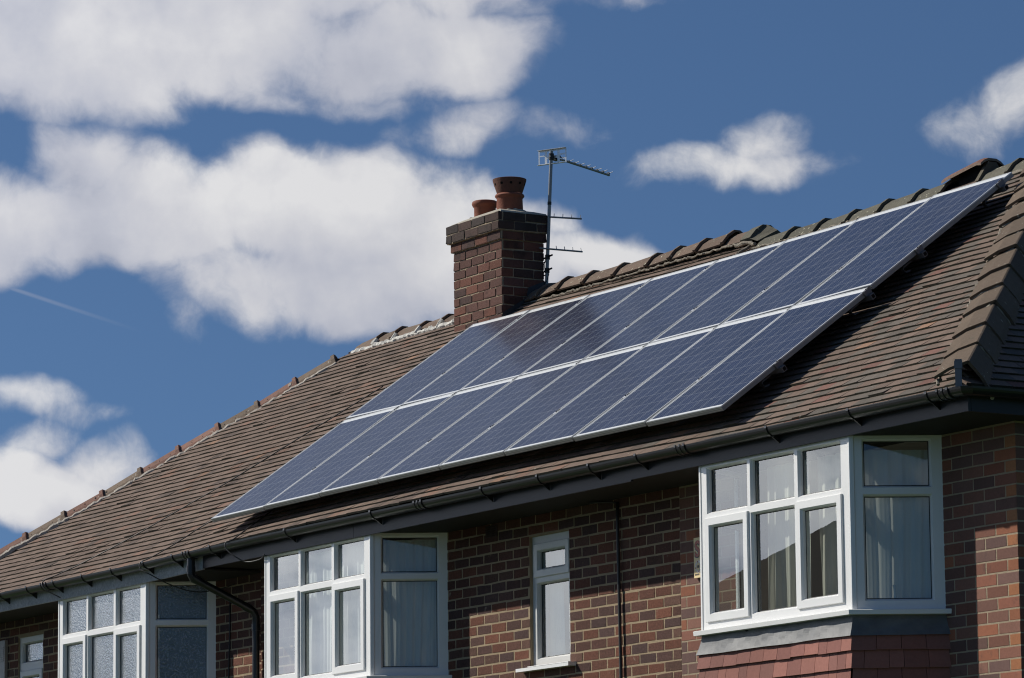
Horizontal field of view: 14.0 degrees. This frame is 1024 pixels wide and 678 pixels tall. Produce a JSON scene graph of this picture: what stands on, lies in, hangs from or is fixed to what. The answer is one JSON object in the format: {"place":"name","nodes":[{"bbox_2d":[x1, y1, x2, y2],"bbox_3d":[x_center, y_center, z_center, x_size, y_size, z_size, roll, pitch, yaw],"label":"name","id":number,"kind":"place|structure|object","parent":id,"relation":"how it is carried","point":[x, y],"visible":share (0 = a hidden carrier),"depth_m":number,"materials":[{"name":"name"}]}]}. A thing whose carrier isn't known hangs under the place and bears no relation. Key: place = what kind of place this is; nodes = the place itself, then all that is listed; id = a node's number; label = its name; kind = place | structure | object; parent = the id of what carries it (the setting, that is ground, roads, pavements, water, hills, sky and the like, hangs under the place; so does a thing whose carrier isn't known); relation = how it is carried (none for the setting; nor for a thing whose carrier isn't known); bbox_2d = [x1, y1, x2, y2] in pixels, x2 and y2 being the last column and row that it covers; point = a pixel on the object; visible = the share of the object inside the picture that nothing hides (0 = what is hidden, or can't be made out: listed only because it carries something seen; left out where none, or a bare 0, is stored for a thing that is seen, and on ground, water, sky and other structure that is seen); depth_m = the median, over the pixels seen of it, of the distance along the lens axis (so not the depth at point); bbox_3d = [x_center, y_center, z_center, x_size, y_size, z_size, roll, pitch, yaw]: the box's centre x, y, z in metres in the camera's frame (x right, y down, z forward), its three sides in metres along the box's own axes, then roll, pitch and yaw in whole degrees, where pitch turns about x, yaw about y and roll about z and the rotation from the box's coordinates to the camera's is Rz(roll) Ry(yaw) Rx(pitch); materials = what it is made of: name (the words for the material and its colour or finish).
{"place":"outdoors","nodes":[
{"label":"outdoors","id":0,"kind":"place"},
{"bbox_2d":[0,0,1023,548],"label":"sky","id":1,"kind":"structure","parent":0,"point":[205,204],"materials":[{"name":"blue"}]},
{"label":"ground","id":2,"kind":"structure","parent":0,"visible":0},
{"bbox_2d":[0,176,554,677],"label":"brick house","id":3,"kind":"structure","parent":2,"relation":"on","point":[116,612],"depth_m":39.12,"materials":[{"name":"brick"}]},
{"bbox_2d":[20,634,42,677],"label":"small window","id":4,"kind":"structure","parent":3,"relation":"in","point":[31,647],"depth_m":41.21,"materials":[{"name":"white plastic"}]},
{"bbox_2d":[58,581,215,677],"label":"bay window","id":5,"kind":"structure","parent":3,"relation":"in","point":[150,629],"depth_m":37.79,"materials":[{"name":"white plastic"}]},
{"bbox_2d":[139,520,233,592],"bbox_3d":[-2.578,1.733,37.418,1.612,1.078,0.226,-3,-9,17],"label":"cable","id":6,"kind":"object","parent":3,"relation":"attached to","point":[169,547],"visible":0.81,"depth_m":37.48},
{"bbox_2d":[41,386,382,597],"bbox_3d":[-2.846,1.435,38.990,3.353,1.897,0.219,-3,-9,13],"label":"cable","id":7,"kind":"object","parent":3,"relation":"attached to","point":[203,495],"visible":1,"depth_m":38.89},
{"bbox_2d":[537,147,611,284],"bbox_3d":[0.653,-1.035,39.389,0.311,1.406,1.098,-7,-11,35],"label":"tv aerial","id":8,"kind":"object","parent":3,"relation":"attached to","point":[552,157],"visible":1,"depth_m":39.07,"materials":[{"name":"metal"}]},
{"bbox_2d":[191,158,1023,677],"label":"brick house","id":9,"kind":"structure","parent":2,"relation":"on","point":[927,352],"depth_m":30.56,"materials":[{"name":"brick"}]},
{"bbox_2d":[224,507,276,562],"bbox_3d":[-2.160,1.590,36.165,0.677,0.749,0.504,13,-16,-56],"label":"cable","id":10,"kind":"object","parent":9,"relation":"attached to","point":[241,533],"visible":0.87,"depth_m":36.09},
{"bbox_2d":[307,544,363,674],"bbox_3d":[-1.431,2.285,34.803,0.039,1.070,1.220,5,-10,-30],"label":"net curtain","id":11,"kind":"object","parent":9,"relation":"hanging from","point":[319,627],"visible":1,"depth_m":34.98,"materials":[{"name":"white fabric"}]},
{"bbox_2d":[264,533,451,677],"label":"bay window","id":12,"kind":"structure","parent":9,"relation":"in","point":[370,583],"depth_m":34.23,"materials":[{"name":"white plastic"}]},
{"bbox_2d":[383,540,436,665],"bbox_3d":[-0.830,2.188,34.217,0.527,1.070,0.043,0,-9,0],"label":"net curtain","id":13,"kind":"object","parent":9,"relation":"hanging from","point":[410,623],"visible":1,"depth_m":34.21,"materials":[{"name":"white fabric"}]},
{"bbox_2d":[258,359,786,483],"bbox_3d":[-0.149,0.788,33.519,0.115,0.208,8.182,5,-10,-30],"label":"mounting rail","id":14,"kind":"object","parent":9,"relation":"attached to","point":[779,366],"visible":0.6,"depth_m":30.14,"materials":[{"name":"metal"}]},
{"bbox_2d":[211,406,397,522],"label":"solar panel","id":15,"kind":"object","parent":14,"relation":"attached to","point":[303,463],"visible":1,"depth_m":36.63,"materials":[{"name":"glass"}]},
{"bbox_2d":[264,392,455,509],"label":"solar panel","id":16,"kind":"object","parent":14,"relation":"attached to","point":[312,484],"visible":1,"depth_m":35.77,"materials":[{"name":"blue glass"}]},
{"bbox_2d":[319,377,515,496],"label":"solar panel","id":17,"kind":"object","parent":14,"relation":"attached to","point":[371,469],"visible":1,"depth_m":34.91,"materials":[{"name":"blue glass"}]},
{"bbox_2d":[377,361,578,482],"bbox_3d":[-0.264,0.683,34.081,1.652,0.040,0.994,-36,11,-30],"label":"solar panel","id":18,"kind":"object","parent":14,"relation":"attached to","point":[433,454],"visible":1,"depth_m":34.05,"materials":[{"name":"blue glass"}]},
{"bbox_2d":[439,344,645,469],"bbox_3d":[0.256,0.544,33.221,1.652,0.040,0.994,-36,11,-30],"label":"solar panel","id":19,"kind":"object","parent":14,"relation":"attached to","point":[498,439],"visible":1,"depth_m":33.19,"materials":[{"name":"blue glass"}]},
{"bbox_2d":[504,327,714,455],"bbox_3d":[0.777,0.406,32.361,1.652,0.040,0.994,-36,11,-30],"label":"solar panel","id":20,"kind":"object","parent":14,"relation":"attached to","point":[568,422],"visible":1,"depth_m":32.33,"materials":[{"name":"blue glass"}]},
{"bbox_2d":[573,308,788,440],"bbox_3d":[1.298,0.268,31.502,1.652,0.042,0.994,-37,11,-30],"label":"solar panel","id":21,"kind":"object","parent":14,"relation":"attached to","point":[641,405],"visible":1,"depth_m":31.47,"materials":[{"name":"blue glass"}]},
{"bbox_2d":[646,288,865,426],"bbox_3d":[1.820,0.132,30.642,1.652,0.041,0.994,-37,12,-30],"label":"solar panel","id":22,"kind":"object","parent":14,"relation":"attached to","point":[732,378],"visible":1,"depth_m":30.56,"materials":[{"name":"blue glass"}]},
{"bbox_2d":[516,531,575,672],"bbox_3d":[0.299,2.066,32.749,0.167,1.070,0.795,5,-10,-30],"label":"small window","id":23,"kind":"structure","parent":9,"relation":"in","point":[542,575],"depth_m":32.89,"materials":[{"name":"white plastic"}]},
{"bbox_2d":[549,549,564,655],"bbox_3d":[0.349,2.079,32.980,0.035,0.940,0.210,5,-10,-30],"label":"net curtain","id":24,"kind":"object","parent":9,"relation":"hanging from","point":[557,633],"visible":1,"depth_m":32.96,"materials":[{"name":"white fabric"}]},
{"bbox_2d":[336,287,875,425],"bbox_3d":[0.544,0.270,34.023,0.107,0.198,8.182,5,-10,-30],"label":"mounting rail","id":25,"kind":"object","parent":9,"relation":"attached to","point":[868,294],"visible":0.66,"depth_m":30.62,"materials":[{"name":"metal"}]},
{"bbox_2d":[384,244,927,389],"bbox_3d":[0.960,-0.040,34.325,0.115,0.211,8.182,5,-10,-30],"label":"mounting rail","id":26,"kind":"object","parent":9,"relation":"attached to","point":[920,251],"visible":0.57,"depth_m":30.95,"materials":[{"name":"metal"}]},
{"bbox_2d":[345,310,529,419],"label":"solar panel","id":27,"kind":"object","parent":26,"relation":"attached to","point":[438,363],"visible":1,"depth_m":37.49,"materials":[{"name":"blue glass"}]},
{"bbox_2d":[401,295,589,405],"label":"solar panel","id":28,"kind":"object","parent":26,"relation":"attached to","point":[505,342],"visible":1,"depth_m":36.63,"materials":[{"name":"blue glass"}]},
{"bbox_2d":[459,278,651,391],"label":"solar panel","id":29,"kind":"object","parent":26,"relation":"attached to","point":[551,337],"visible":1,"depth_m":35.77,"materials":[{"name":"blue glass"}]},
{"bbox_2d":[520,260,717,375],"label":"solar panel","id":30,"kind":"object","parent":26,"relation":"attached to","point":[600,331],"visible":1,"depth_m":34.91,"materials":[{"name":"blue glass"}]},
{"bbox_2d":[583,241,784,359],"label":"solar panel","id":31,"kind":"object","parent":26,"relation":"attached to","point":[663,316],"visible":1,"depth_m":34.05,"materials":[{"name":"blue glass"}]},
{"bbox_2d":[650,220,855,342],"bbox_3d":[1.940,-0.446,33.202,1.652,0.041,0.995,-36,11,-30],"label":"solar panel","id":32,"kind":"object","parent":26,"relation":"attached to","point":[733,297],"visible":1,"depth_m":33.19,"materials":[{"name":"blue glass"}]},
{"bbox_2d":[722,197,930,323],"bbox_3d":[2.456,-0.592,32.341,1.652,0.040,0.994,-37,11,-30],"label":"solar panel","id":33,"kind":"object","parent":26,"relation":"attached to","point":[815,270],"visible":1,"depth_m":32.33,"materials":[{"name":"blue glass"}]},
{"bbox_2d":[796,172,1013,304],"bbox_3d":[2.970,-0.742,31.479,1.652,0.042,0.995,-37,11,-30],"label":"solar panel","id":34,"kind":"object","parent":26,"relation":"attached to","point":[892,251],"visible":1,"depth_m":31.41,"materials":[{"name":"blue glass"}]},
{"bbox_2d":[694,537,699,577],"bbox_3d":[1.416,1.617,30.864,0.020,0.299,0.222,5,-10,-30],"label":"wall sign","id":35,"kind":"object","parent":9,"relation":"attached to","point":[696,557],"visible":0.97,"depth_m":30.92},
{"bbox_2d":[458,178,1008,334],"bbox_3d":[1.629,-0.539,34.810,0.129,0.232,8.182,5,-10,-30],"label":"mounting rail","id":36,"kind":"object","parent":9,"relation":"attached to","point":[1002,185],"visible":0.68,"depth_m":31.41,"materials":[{"name":"metal"}]},
{"bbox_2d":[767,459,810,609],"bbox_3d":[1.957,1.409,29.266,0.054,1.080,0.520,5,-10,-30],"label":"cream curtain","id":37,"kind":"object","parent":9,"relation":"hanging from","point":[781,558],"visible":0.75,"depth_m":29.34,"materials":[{"name":"beige fabric"}]},
{"bbox_2d":[693,435,951,677],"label":"bay window","id":38,"kind":"structure","parent":9,"relation":"in","point":[847,633],"depth_m":28.53,"materials":[{"name":"white plastic"}]},
{"bbox_2d":[817,453,840,595],"bbox_3d":[2.265,1.327,28.758,0.049,1.080,0.480,5,-10,-30],"label":"cream curtain","id":39,"kind":"object","parent":9,"relation":"hanging from","point":[829,471],"visible":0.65,"depth_m":28.86,"materials":[{"name":"beige fabric"}]},
{"bbox_2d":[893,585,896,597],"bbox_3d":[2.612,1.755,28.337,0.052,0.161,0.052,5,-10,-30],"label":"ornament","id":40,"kind":"object","parent":9,"relation":"on","point":[894,589],"visible":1,"depth_m":28.34,"materials":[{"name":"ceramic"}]},
{"bbox_2d":[863,450,930,597],"bbox_3d":[2.645,1.281,28.461,0.527,1.050,0.038,0,-9,-1],"label":"net curtain","id":41,"kind":"object","parent":9,"relation":"hanging from","point":[897,543],"visible":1,"depth_m":28.46,"materials":[{"name":"white fabric"}]}
]}

